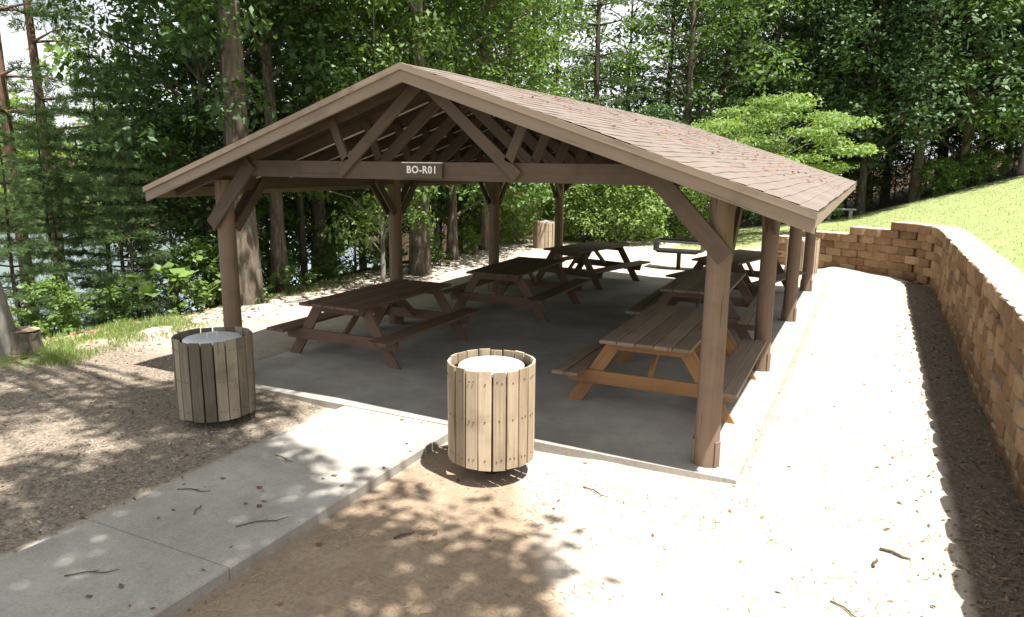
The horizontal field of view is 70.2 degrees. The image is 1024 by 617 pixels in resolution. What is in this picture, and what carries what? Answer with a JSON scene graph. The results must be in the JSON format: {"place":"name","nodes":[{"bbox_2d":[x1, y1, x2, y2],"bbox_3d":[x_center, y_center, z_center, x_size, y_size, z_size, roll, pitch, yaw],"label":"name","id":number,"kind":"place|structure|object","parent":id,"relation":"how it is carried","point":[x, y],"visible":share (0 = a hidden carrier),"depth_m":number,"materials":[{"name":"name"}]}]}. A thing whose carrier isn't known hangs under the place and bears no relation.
{"place":"outdoors","nodes":[
{"label":"outdoors","id":0,"kind":"place"},
{"bbox_2d":[0,144,345,233],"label":"hill","id":1,"kind":"structure","parent":0,"point":[60,156],"depth_m":91.61,"materials":[{"name":"green plant"}]},
{"bbox_2d":[0,34,544,223],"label":"shore wood","id":2,"kind":"object","parent":1,"relation":"on","point":[60,54],"depth_m":84.91,"materials":[{"name":"green plant"}]},
{"bbox_2d":[0,226,379,330],"bbox_3d":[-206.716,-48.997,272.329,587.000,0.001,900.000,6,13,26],"label":"lake water","id":3,"kind":"structure","parent":0,"point":[4,269],"depth_m":54.35,"materials":[{"name":"grey liquid"}]},
{"bbox_2d":[0,406,447,616],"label":"path","id":4,"kind":"structure","parent":0,"point":[164,558],"depth_m":5.72,"materials":[{"name":"concrete"}]},
{"bbox_2d":[0,0,1020,168],"label":"sky","id":5,"kind":"structure","parent":0,"point":[14,45],"materials":[{"name":"white"}]},
{"bbox_2d":[0,150,1023,616],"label":"ground","id":6,"kind":"structure","parent":0,"point":[512,562],"depth_m":6.47,"materials":[{"name":"beige soil"}]},
{"bbox_2d":[0,280,15,355],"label":"overhanging tree","id":7,"kind":"object","parent":6,"relation":"on","point":[7,324],"visible":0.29,"depth_m":10.50,"materials":[{"name":"grey plant"}]},
{"bbox_2d":[9,326,45,354],"bbox_3d":[-7.180,0.474,10.733,0.598,0.398,0.598,6,13,26],"label":"tree stump","id":8,"kind":"object","parent":6,"relation":"on","point":[27,339],"visible":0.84,"depth_m":10.58,"materials":[{"name":"wood"}]},
{"bbox_2d":[0,114,97,337],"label":"pine tree","id":9,"kind":"object","parent":6,"relation":"on","point":[15,295],"visible":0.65,"depth_m":12.21,"materials":[{"name":"green plant"}]},
{"bbox_2d":[0,0,110,319],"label":"pine tree","id":10,"kind":"object","parent":6,"relation":"on","point":[32,39],"visible":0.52,"depth_m":18.54,"materials":[{"name":"green plant"}]},
{"bbox_2d":[16,275,94,337],"bbox_3d":[-7.591,0.071,12.142,0.953,1.236,1.067,9,14,35],"label":"leafy shrub","id":11,"kind":"object","parent":6,"relation":"on","point":[67,298],"visible":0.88,"depth_m":12.06,"materials":[{"name":"green plant"}]},
{"bbox_2d":[8,151,107,338],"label":"pine tree","id":12,"kind":"object","parent":6,"relation":"on","point":[54,225],"visible":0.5,"depth_m":14.48,"materials":[{"name":"green plant"}]},
{"bbox_2d":[0,103,119,327],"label":"pine tree","id":13,"kind":"object","parent":6,"relation":"on","point":[31,147],"visible":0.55,"depth_m":14.32,"materials":[{"name":"green plant"}]},
{"bbox_2d":[0,0,124,323],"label":"pine tree","id":14,"kind":"object","parent":6,"relation":"on","point":[6,109],"visible":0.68,"depth_m":17.53,"materials":[{"name":"green plant"}]},
{"bbox_2d":[19,44,181,315],"bbox_3d":[-9.082,-2.270,16.210,3.190,6.835,2.921,3,12,13],"label":"pine tree","id":15,"kind":"object","parent":6,"relation":"on","point":[81,94],"visible":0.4,"depth_m":15.44,"materials":[{"name":"green plant"}]},
{"bbox_2d":[93,282,148,323],"bbox_3d":[-7.258,0.025,13.577,0.823,1.067,0.921,2,11,8],"label":"leafy shrub","id":16,"kind":"object","parent":6,"relation":"on","point":[112,294],"visible":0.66,"depth_m":13.41,"materials":[{"name":"green plant"}]},
{"bbox_2d":[53,106,191,329],"bbox_3d":[-8.060,-1.652,15.019,2.786,4.878,2.675,6,13,27],"label":"pine tree","id":17,"kind":"object","parent":6,"relation":"on","point":[104,114],"visible":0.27,"depth_m":14.66,"materials":[{"name":"green plant"}]},
{"bbox_2d":[69,113,202,320],"bbox_3d":[-7.210,-1.561,13.752,2.340,4.097,2.247,4,12,18],"label":"pine tree","id":18,"kind":"object","parent":6,"relation":"on","point":[123,192],"visible":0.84,"depth_m":13.53,"materials":[{"name":"green plant"}]},
{"bbox_2d":[72,30,217,311],"bbox_3d":[-9.222,-2.830,18.329,3.422,8.007,3.736,-11,16,-44],"label":"pine tree","id":19,"kind":"object","parent":6,"relation":"on","point":[113,51],"visible":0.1,"depth_m":17.42,"materials":[{"name":"green plant"}]},
{"bbox_2d":[74,108,223,313],"bbox_3d":[-7.277,-1.806,15.342,3.711,4.672,3.475,-3,12,-16],"label":"understory tree","id":20,"kind":"object","parent":6,"relation":"on","point":[175,162],"visible":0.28,"depth_m":14.92,"materials":[{"name":"green plant"}]},
{"bbox_2d":[0,329,331,553],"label":"wood chips","id":21,"kind":"object","parent":6,"relation":"on","point":[71,507],"visible":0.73,"depth_m":7.93,"materials":[{"name":"wood"}]},
{"bbox_2d":[39,0,306,290],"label":"broadleaf tree","id":22,"kind":"object","parent":6,"relation":"on","point":[91,38],"visible":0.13,"depth_m":17.12,"materials":[{"name":"green plant"}]},
{"bbox_2d":[125,255,220,313],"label":"leaf sapling","id":23,"kind":"object","parent":6,"relation":"on","point":[171,273],"visible":0.87,"depth_m":13.35,"materials":[{"name":"green plant"}]},
{"bbox_2d":[0,272,376,373],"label":"bank grass","id":24,"kind":"structure","parent":6,"relation":"on","point":[67,353],"depth_m":11.56,"materials":[{"name":"plant"}]},
{"bbox_2d":[168,279,210,314],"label":"leafy weed","id":25,"kind":"object","parent":6,"relation":"on","point":[199,284],"visible":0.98,"depth_m":13.45,"materials":[{"name":"green plant"}]},
{"bbox_2d":[166,235,221,310],"bbox_3d":[-5.945,-0.585,14.347,1.321,1.713,1.478,5,12,20],"label":"leafy shrub","id":26,"kind":"object","parent":6,"relation":"on","point":[192,249],"visible":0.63,"depth_m":14.09,"materials":[{"name":"green plant"}]},
{"bbox_2d":[58,0,346,305],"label":"broadleaf tree","id":27,"kind":"object","parent":6,"relation":"on","point":[201,77],"visible":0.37,"depth_m":15.11,"materials":[{"name":"green plant"}]},
{"bbox_2d":[56,0,360,164],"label":"broadleaf tree","id":28,"kind":"object","parent":6,"relation":"on","point":[216,106],"visible":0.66,"depth_m":13.82,"materials":[{"name":"green plant"}]},
{"bbox_2d":[121,94,296,292],"bbox_3d":[-6.822,-2.144,16.142,3.926,4.918,3.686,3,12,14],"label":"understory tree","id":29,"kind":"object","parent":6,"relation":"on","point":[193,126],"visible":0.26,"depth_m":15.30,"materials":[{"name":"green plant"}]},
{"bbox_2d":[171,326,255,422],"bbox_3d":[-3.279,0.743,8.052,0.823,1.002,0.823,10,15,40],"label":"trash can","id":30,"kind":"object","parent":6,"relation":"on","point":[214,375],"visible":1,"depth_m":7.74,"materials":[{"name":"wood"}]},
{"bbox_2d":[81,0,366,270],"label":"broadleaf tree","id":31,"kind":"object","parent":6,"relation":"on","point":[168,89],"visible":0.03,"depth_m":20.87,"materials":[{"name":"green plant"}]},
{"bbox_2d":[218,0,264,305],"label":"broadleaf tree","id":32,"kind":"object","parent":6,"relation":"on","point":[250,269],"visible":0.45,"depth_m":13.74,"materials":[{"name":"brown plant"}]},
{"bbox_2d":[176,139,310,292],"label":"understory tree","id":33,"kind":"object","parent":6,"relation":"on","point":[266,245],"visible":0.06,"depth_m":17.62,"materials":[{"name":"green plant"}]},
{"bbox_2d":[0,248,513,374],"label":"bank litter","id":34,"kind":"object","parent":6,"relation":"on","point":[160,327],"visible":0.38,"depth_m":14.19,"materials":[{"name":"brown plant"}]},
{"bbox_2d":[182,89,345,287],"bbox_3d":[-6.351,-2.788,18.692,4.096,5.507,4.374,-5,13,-28],"label":"understory tree","id":35,"kind":"object","parent":6,"relation":"on","point":[306,215],"visible":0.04,"depth_m":18.43,"materials":[{"name":"green plant"}]},
{"bbox_2d":[265,265,299,293],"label":"leafy weed","id":36,"kind":"object","parent":6,"relation":"on","point":[289,270],"visible":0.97,"depth_m":15.46,"materials":[{"name":"green plant"}]},
{"bbox_2d":[157,0,430,280],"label":"broadleaf tree","id":37,"kind":"object","parent":6,"relation":"on","point":[302,234],"visible":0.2,"depth_m":15.20,"materials":[{"name":"green plant"}]},
{"bbox_2d":[151,0,439,292],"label":"broadleaf tree","id":38,"kind":"object","parent":6,"relation":"on","point":[278,253],"visible":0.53,"depth_m":15.03,"materials":[{"name":"green plant"}]},
{"bbox_2d":[119,0,504,279],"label":"broadleaf tree","id":39,"kind":"object","parent":6,"relation":"on","point":[317,211],"visible":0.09,"depth_m":17.55,"materials":[{"name":"green plant"}]},
{"bbox_2d":[256,106,378,274],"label":"understory tree","id":40,"kind":"object","parent":6,"relation":"on","point":[308,245],"visible":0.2,"depth_m":17.94,"materials":[{"name":"green plant"}]},
{"bbox_2d":[268,188,377,267],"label":"understory tree","id":41,"kind":"object","parent":6,"relation":"on","point":[359,254],"visible":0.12,"depth_m":19.32,"materials":[{"name":"green plant"}]},
{"bbox_2d":[308,245,344,278],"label":"leafy shrub","id":42,"kind":"object","parent":6,"relation":"on","point":[326,267],"visible":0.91,"depth_m":17.64,"materials":[{"name":"green plant"}]},
{"bbox_2d":[214,0,477,268],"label":"broadleaf tree","id":43,"kind":"object","parent":6,"relation":"on","point":[348,34],"visible":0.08,"depth_m":19.30,"materials":[{"name":"green plant"}]},
{"bbox_2d":[307,189,388,269],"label":"understory tree","id":44,"kind":"object","parent":6,"relation":"on","point":[354,256],"visible":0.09,"depth_m":20.86,"materials":[{"name":"green plant"}]},
{"bbox_2d":[294,0,460,281],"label":"broadleaf tree","id":45,"kind":"object","parent":6,"relation":"on","point":[384,45],"visible":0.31,"depth_m":15.89,"materials":[{"name":"green plant"}]},
{"bbox_2d":[324,74,460,257],"bbox_3d":[-3.634,-4.016,22.056,4.469,6.008,4.772,3,12,14],"label":"understory tree","id":46,"kind":"object","parent":6,"relation":"on","point":[438,207],"visible":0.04,"depth_m":21.90,"materials":[{"name":"green plant"}]},
{"bbox_2d":[359,0,480,275],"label":"broadleaf tree","id":47,"kind":"object","parent":6,"relation":"on","point":[419,253],"visible":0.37,"depth_m":18.06,"materials":[{"name":"brown plant"}]},
{"bbox_2d":[403,184,479,251],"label":"understory tree","id":48,"kind":"object","parent":6,"relation":"on","point":[441,224],"visible":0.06,"depth_m":23.99,"materials":[{"name":"green plant"}]},
{"bbox_2d":[329,0,569,259],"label":"broadleaf tree","id":49,"kind":"object","parent":6,"relation":"on","point":[452,235],"visible":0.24,"depth_m":19.80,"materials":[{"name":"green plant"}]},
{"bbox_2d":[343,0,565,249],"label":"broadleaf tree","id":50,"kind":"object","parent":6,"relation":"on","point":[500,15],"visible":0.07,"depth_m":22.59,"materials":[{"name":"green plant"}]},
{"bbox_2d":[458,226,482,253],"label":"leafy shrub","id":51,"kind":"object","parent":6,"relation":"on","point":[476,237],"visible":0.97,"depth_m":21.93,"materials":[{"name":"green plant"}]},
{"bbox_2d":[23,265,958,610],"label":"leaf litter","id":52,"kind":"object","parent":6,"relation":"on","point":[457,481],"visible":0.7,"depth_m":6.10,"materials":[{"name":"brown plant"}]},
{"bbox_2d":[447,348,535,473],"bbox_3d":[-0.196,1.002,6.848,0.823,1.132,0.823,2,11,6],"label":"trash can","id":53,"kind":"object","parent":6,"relation":"on","point":[491,412],"visible":1,"depth_m":6.52,"materials":[{"name":"wood"}]},
{"bbox_2d":[447,182,542,246],"bbox_3d":[-0.516,-3.471,24.747,3.369,3.268,3.481,4,12,15],"label":"leafy bush","id":54,"kind":"object","parent":6,"relation":"on","point":[508,226],"visible":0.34,"depth_m":24.32,"materials":[{"name":"green plant"}]},
{"bbox_2d":[402,0,594,249],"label":"broadleaf tree","id":55,"kind":"object","parent":6,"relation":"on","point":[484,219],"visible":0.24,"depth_m":21.45,"materials":[{"name":"green plant"}]},
{"bbox_2d":[455,0,589,239],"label":"broadleaf tree","id":56,"kind":"object","parent":6,"relation":"on","point":[565,22],"visible":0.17,"depth_m":24.88,"materials":[{"name":"green plant"}]},
{"bbox_2d":[254,272,821,484],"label":"concrete slab","id":57,"kind":"structure","parent":6,"relation":"on","point":[645,429],"depth_m":9.57,"materials":[{"name":"grey concrete"}]},
{"bbox_2d":[266,279,482,369],"bbox_3d":[-1.990,0.167,11.132,2.074,0.843,2.660,6,13,26],"label":"picnic table","id":58,"kind":"object","parent":57,"relation":"on","point":[364,303],"visible":1,"depth_m":10.59,"materials":[{"name":"brown wood"}]},
{"bbox_2d":[142,62,856,467],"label":"picnic pavilion","id":59,"kind":"structure","parent":57,"relation":"on","point":[374,130],"depth_m":8.03,"materials":[{"name":"paint"}]},
{"bbox_2d":[402,162,442,178],"bbox_3d":[-0.937,-1.441,7.601,0.490,0.166,0.034,6,13,26],"label":"name sign","id":60,"kind":"object","parent":59,"relation":"attached to","point":[429,170],"visible":1,"depth_m":7.59,"materials":[{"name":"wood"}]},
{"bbox_2d":[442,257,590,321],"bbox_3d":[0.126,-0.429,14.213,2.074,0.842,2.660,6,12,24],"label":"picnic table","id":61,"kind":"object","parent":57,"relation":"on","point":[507,273],"visible":0.97,"depth_m":13.60,"materials":[{"name":"brown wood"}]},
{"bbox_2d":[535,241,650,289],"bbox_3d":[1.816,-1.083,17.553,2.074,0.843,2.440,10,15,38],"label":"picnic table","id":62,"kind":"object","parent":57,"relation":"on","point":[579,254],"visible":0.91,"depth_m":17.20,"materials":[{"name":"brown wood"}]},
{"bbox_2d":[552,304,766,423],"bbox_3d":[1.964,0.601,9.184,2.074,0.843,2.660,6,13,25],"label":"picnic table","id":63,"kind":"object","parent":57,"relation":"on","point":[656,330],"visible":0.9,"depth_m":8.54,"materials":[{"name":"orange wood"}]},
{"bbox_2d":[625,269,756,340],"bbox_3d":[3.332,-0.073,12.614,2.074,0.843,2.660,6,12,24],"label":"picnic table","id":64,"kind":"object","parent":57,"relation":"on","point":[688,285],"visible":0.54,"depth_m":12.05,"materials":[{"name":"brown wood"}]},
{"bbox_2d":[665,249,805,297],"bbox_3d":[4.954,-0.744,16.041,2.074,0.840,2.660,10,15,39],"label":"picnic table","id":65,"kind":"object","parent":57,"relation":"on","point":[741,257],"visible":0.48,"depth_m":15.60,"materials":[{"name":"brown wood"}]},
{"bbox_2d":[472,0,610,235],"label":"broadleaf tree","id":66,"kind":"object","parent":6,"relation":"on","point":[590,28],"visible":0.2,"depth_m":29.75,"materials":[{"name":"green plant"}]},
{"bbox_2d":[533,220,554,248],"bbox_3d":[1.089,-2.358,23.633,0.823,1.012,0.823,4,12,16],"label":"trash can","id":67,"kind":"object","parent":6,"relation":"on","point":[543,233],"visible":0.78,"depth_m":23.29,"materials":[{"name":"wood"}]},
{"bbox_2d":[525,183,587,239],"bbox_3d":[1.642,-3.517,26.381,2.610,2.451,2.526,8,13,31],"label":"leafy bush","id":68,"kind":"object","parent":6,"relation":"on","point":[547,215],"visible":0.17,"depth_m":25.91,"materials":[{"name":"green plant"}]},
{"bbox_2d":[494,0,639,108],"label":"broadleaf tree","id":69,"kind":"object","parent":6,"relation":"on","point":[601,63],"visible":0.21,"depth_m":30.66,"materials":[{"name":"green plant"}]},
{"bbox_2d":[532,183,640,242],"bbox_3d":[2.630,-3.925,25.568,4.133,3.880,4.000,0,11,-5],"label":"leafy bush","id":70,"kind":"object","parent":6,"relation":"on","point":[583,221],"visible":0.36,"depth_m":24.76,"materials":[{"name":"green plant"}]},
{"bbox_2d":[545,0,654,197],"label":"pine tree","id":71,"kind":"object","parent":6,"relation":"on","point":[597,55],"visible":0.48,"depth_m":28.15,"materials":[{"name":"green plant"}]},
{"bbox_2d":[212,283,1012,616],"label":"ground debris","id":72,"kind":"object","parent":6,"relation":"on","point":[700,511],"visible":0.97,"depth_m":5.94,"materials":[{"name":"plant"}]},
{"bbox_2d":[560,59,676,191],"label":"understory tree","id":73,"kind":"object","parent":6,"relation":"on","point":[609,86],"visible":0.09,"depth_m":34.84,"materials":[{"name":"green plant"}]},
{"bbox_2d":[569,184,693,244],"bbox_3d":[4.191,-4.234,25.917,4.873,4.575,4.716,11,15,42],"label":"leafy bush","id":74,"kind":"object","parent":6,"relation":"on","point":[653,210],"visible":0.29,"depth_m":24.99,"materials":[{"name":"green plant"}]},
{"bbox_2d":[560,0,703,207],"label":"broadleaf tree","id":75,"kind":"object","parent":6,"relation":"on","point":[619,36],"visible":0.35,"depth_m":33.35,"materials":[{"name":"green plant"}]},
{"bbox_2d":[632,186,710,238],"bbox_3d":[6.149,-3.869,27.240,3.284,3.186,3.394,7,13,29],"label":"leafy bush","id":76,"kind":"object","parent":6,"relation":"on","point":[696,199],"visible":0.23,"depth_m":26.83,"materials":[{"name":"green plant"}]},
{"bbox_2d":[650,238,704,268],"bbox_3d":[4.507,-1.474,19.856,1.362,0.800,0.634,6,13,26],"label":"barbecue grill","id":77,"kind":"object","parent":6,"relation":"on","point":[656,248],"visible":0.81,"depth_m":19.83,"materials":[{"name":"black metal"}]},
{"bbox_2d":[624,0,731,203],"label":"hemlock tree","id":78,"kind":"object","parent":6,"relation":"on","point":[669,67],"visible":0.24,"depth_m":33.26,"materials":[{"name":"green plant"}]},
{"bbox_2d":[632,0,771,198],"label":"broadleaf tree","id":79,"kind":"object","parent":6,"relation":"on","point":[656,47],"visible":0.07,"depth_m":36.49,"materials":[{"name":"green plant"}]},
{"bbox_2d":[592,0,812,228],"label":"broadleaf tree","id":80,"kind":"object","parent":6,"relation":"on","point":[687,98],"visible":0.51,"depth_m":30.19,"materials":[{"name":"green plant"}]},
{"bbox_2d":[658,0,790,157],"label":"hemlock tree","id":81,"kind":"object","parent":6,"relation":"on","point":[728,59],"visible":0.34,"depth_m":31.67,"materials":[{"name":"green plant"}]},
{"bbox_2d":[685,116,770,203],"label":"dogwood tree","id":82,"kind":"object","parent":6,"relation":"on","point":[719,133],"visible":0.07,"depth_m":28.71,"materials":[{"name":"green plant"}]},
{"bbox_2d":[691,96,786,228],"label":"understory tree","id":83,"kind":"object","parent":6,"relation":"on","point":[745,213],"visible":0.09,"depth_m":30.50,"materials":[{"name":"green plant"}]},
{"bbox_2d":[654,0,829,153],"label":"broadleaf tree","id":84,"kind":"object","parent":6,"relation":"on","point":[700,65],"visible":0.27,"depth_m":31.68,"materials":[{"name":"green plant"}]},
{"bbox_2d":[671,0,838,217],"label":"holly tree","id":85,"kind":"object","parent":6,"relation":"on","point":[782,44],"visible":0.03,"depth_m":35.99,"materials":[{"name":"green plant"}]},
{"bbox_2d":[711,0,873,223],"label":"hemlock tree","id":86,"kind":"object","parent":6,"relation":"on","point":[792,34],"visible":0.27,"depth_m":31.72,"materials":[{"name":"green plant"}]},
{"bbox_2d":[700,91,885,174],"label":"dogwood tree","id":87,"kind":"object","parent":6,"relation":"on","point":[788,106],"visible":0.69,"depth_m":24.77,"materials":[{"name":"green plant"}]},
{"bbox_2d":[737,0,891,169],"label":"hemlock tree","id":88,"kind":"object","parent":6,"relation":"on","point":[852,162],"visible":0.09,"depth_m":33.10,"materials":[{"name":"green plant"}]},
{"bbox_2d":[723,0,929,175],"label":"broadleaf tree","id":89,"kind":"object","parent":6,"relation":"on","point":[825,69],"visible":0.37,"depth_m":30.92,"materials":[{"name":"green plant"}]},
{"bbox_2d":[760,0,912,172],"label":"hemlock tree","id":90,"kind":"object","parent":6,"relation":"on","point":[894,94],"visible":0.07,"depth_m":34.08,"materials":[{"name":"green plant"}]},
{"bbox_2d":[696,175,1023,262],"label":"lawn grass","id":91,"kind":"structure","parent":6,"relation":"on","point":[838,230],"depth_m":24.17,"materials":[{"name":"plant"}]},
{"bbox_2d":[848,105,911,203],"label":"understory tree","id":92,"kind":"object","parent":6,"relation":"on","point":[871,191],"visible":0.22,"depth_m":37.22,"materials":[{"name":"green plant"}]},
{"bbox_2d":[781,0,997,215],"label":"holly tree","id":93,"kind":"object","parent":6,"relation":"on","point":[860,201],"visible":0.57,"depth_m":29.99,"materials":[{"name":"green plant"}]},
{"bbox_2d":[778,221,1023,508],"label":"retaining wall","id":94,"kind":"structure","parent":6,"relation":"on","point":[973,283],"depth_m":10.83,"materials":[{"name":"brown stone"}]},
{"bbox_2d":[869,129,934,199],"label":"understory tree","id":95,"kind":"object","parent":6,"relation":"on","point":[898,176],"visible":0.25,"depth_m":36.55,"materials":[{"name":"green plant"}]},
{"bbox_2d":[820,0,995,203],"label":"holly tree","id":96,"kind":"object","parent":6,"relation":"on","point":[885,197],"visible":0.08,"depth_m":34.50,"materials":[{"name":"green plant"}]},
{"bbox_2d":[803,0,1023,202],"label":"broadleaf tree","id":97,"kind":"object","parent":6,"relation":"on","point":[916,179],"visible":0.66,"depth_m":29.41,"materials":[{"name":"green plant"}]},
{"bbox_2d":[913,156,956,196],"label":"leafy shrub","id":98,"kind":"object","parent":6,"relation":"on","point":[930,177],"visible":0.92,"depth_m":30.96,"materials":[{"name":"green plant"}]},
{"bbox_2d":[847,282,1023,616],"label":"wall litter","id":99,"kind":"object","parent":6,"relation":"on","point":[994,566],"depth_m":7.38,"materials":[{"name":"brown plant"}]},
{"bbox_2d":[872,0,1023,189],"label":"broadleaf tree","id":100,"kind":"object","parent":6,"relation":"on","point":[966,138],"visible":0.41,"depth_m":30.53,"materials":[{"name":"green plant"}]},
{"bbox_2d":[934,158,972,191],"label":"leafy shrub","id":101,"kind":"object","parent":6,"relation":"on","point":[953,165],"visible":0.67,"depth_m":31.13,"materials":[{"name":"green plant"}]},
{"bbox_2d":[904,72,1011,187],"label":"understory tree","id":102,"kind":"object","parent":6,"relation":"on","point":[959,145],"visible":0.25,"depth_m":34.00,"materials":[{"name":"green plant"}]},
{"bbox_2d":[904,0,1023,179],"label":"broadleaf tree","id":103,"kind":"object","parent":6,"relation":"on","point":[975,135],"visible":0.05,"depth_m":34.08,"materials":[{"name":"green plant"}]},
{"bbox_2d":[915,0,1023,174],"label":"broadleaf tree","id":104,"kind":"object","parent":6,"relation":"on","point":[1020,168],"visible":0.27,"depth_m":30.86,"materials":[{"name":"green plant"}]},
{"bbox_2d":[953,148,999,186],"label":"leafy shrub","id":105,"kind":"object","parent":6,"relation":"on","point":[970,159],"visible":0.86,"depth_m":31.57,"materials":[{"name":"green plant"}]},
{"bbox_2d":[973,146,1014,180],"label":"leafy shrub","id":106,"kind":"object","parent":6,"relation":"on","point":[998,156],"visible":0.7,"depth_m":32.31,"materials":[{"name":"green plant"}]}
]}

